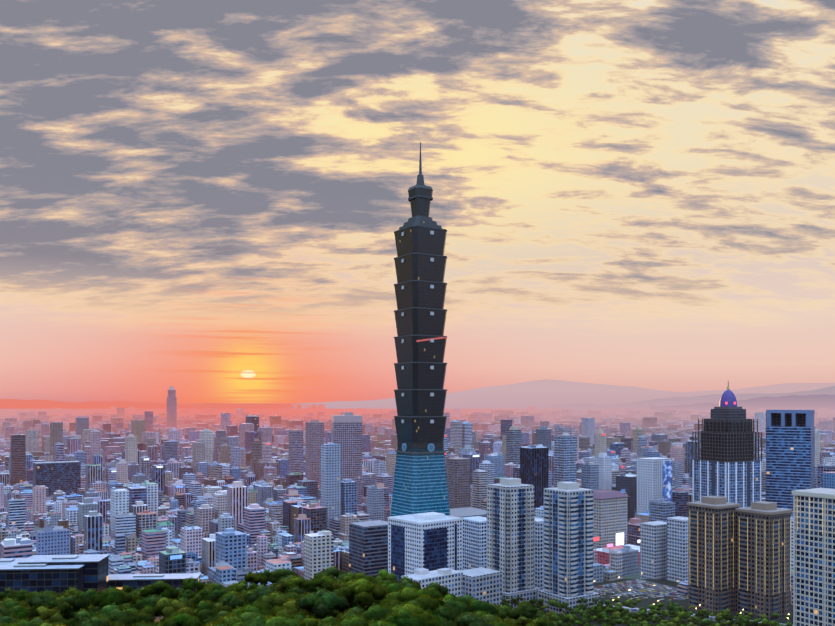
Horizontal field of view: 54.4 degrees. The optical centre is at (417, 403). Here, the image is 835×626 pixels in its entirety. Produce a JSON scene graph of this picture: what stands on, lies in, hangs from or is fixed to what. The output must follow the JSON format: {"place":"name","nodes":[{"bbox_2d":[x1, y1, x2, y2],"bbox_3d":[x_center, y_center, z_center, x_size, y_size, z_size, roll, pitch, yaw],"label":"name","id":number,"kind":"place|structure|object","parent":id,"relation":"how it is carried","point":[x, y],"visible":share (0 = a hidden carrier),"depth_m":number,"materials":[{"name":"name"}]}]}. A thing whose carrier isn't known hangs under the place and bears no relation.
{"place":"outdoors","nodes":[
{"label":"outdoors","id":0,"kind":"place"},
{"bbox_2d":[0,399,324,408],"bbox_3d":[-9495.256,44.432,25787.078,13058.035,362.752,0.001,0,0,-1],"label":"mountain","id":1,"kind":"structure","parent":0,"point":[24,404],"depth_m":25787.73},
{"bbox_2d":[3,409,639,578],"bbox_3d":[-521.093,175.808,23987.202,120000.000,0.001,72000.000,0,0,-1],"label":"ground","id":2,"kind":"structure","parent":0,"point":[636,576],"depth_m":19498.78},
{"bbox_2d":[0,382,834,625],"bbox_3d":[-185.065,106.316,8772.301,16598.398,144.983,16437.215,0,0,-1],"label":"city buildings","id":3,"kind":"structure","parent":2,"relation":"on","point":[229,497],"depth_m":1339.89,"materials":[{"name":"grey concrete"}]},
{"bbox_2d":[390,142,486,517],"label":"skyscraper","id":4,"kind":"structure","parent":2,"relation":"on","point":[420,485],"depth_m":1014.15,"materials":[{"name":"black glass"}]},
{"bbox_2d":[0,0,834,403],"label":"sky","id":5,"kind":"structure","parent":0,"point":[206,200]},
{"bbox_2d":[152,579,792,625],"bbox_3d":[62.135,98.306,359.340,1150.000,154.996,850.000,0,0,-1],"label":"hill terrain","id":6,"kind":"structure","parent":0,"point":[646,602],"depth_m":664.78,"materials":[{"name":"green plant"}]},
{"bbox_2d":[0,565,791,625],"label":"forest","id":7,"kind":"object","parent":6,"relation":"on","point":[289,597],"depth_m":177.32,"materials":[{"name":"green plant"}]},
{"bbox_2d":[292,379,834,408],"bbox_3d":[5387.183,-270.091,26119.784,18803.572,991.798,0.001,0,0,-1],"label":"mountain","id":8,"kind":"structure","parent":0,"point":[544,394],"depth_m":26094.93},
{"bbox_2d":[593,579,792,625],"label":"road","id":9,"kind":"structure","parent":0,"point":[645,592],"depth_m":718.06,"materials":[{"name":"grey asphalt"}]},
{"bbox_2d":[594,573,789,618],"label":"parked cars","id":10,"kind":"object","parent":9,"relation":"on","point":[651,584],"visible":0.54,"depth_m":714.21,"materials":[{"name":"paint"}]},
{"bbox_2d":[553,386,834,409],"bbox_3d":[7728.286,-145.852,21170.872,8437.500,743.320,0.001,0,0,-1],"label":"mountain","id":11,"kind":"structure","parent":0,"point":[673,401],"depth_m":21152.47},
{"bbox_2d":[650,394,834,411],"bbox_3d":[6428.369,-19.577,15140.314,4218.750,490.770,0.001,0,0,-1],"label":"mountain","id":12,"kind":"structure","parent":0,"point":[809,402],"depth_m":15147.61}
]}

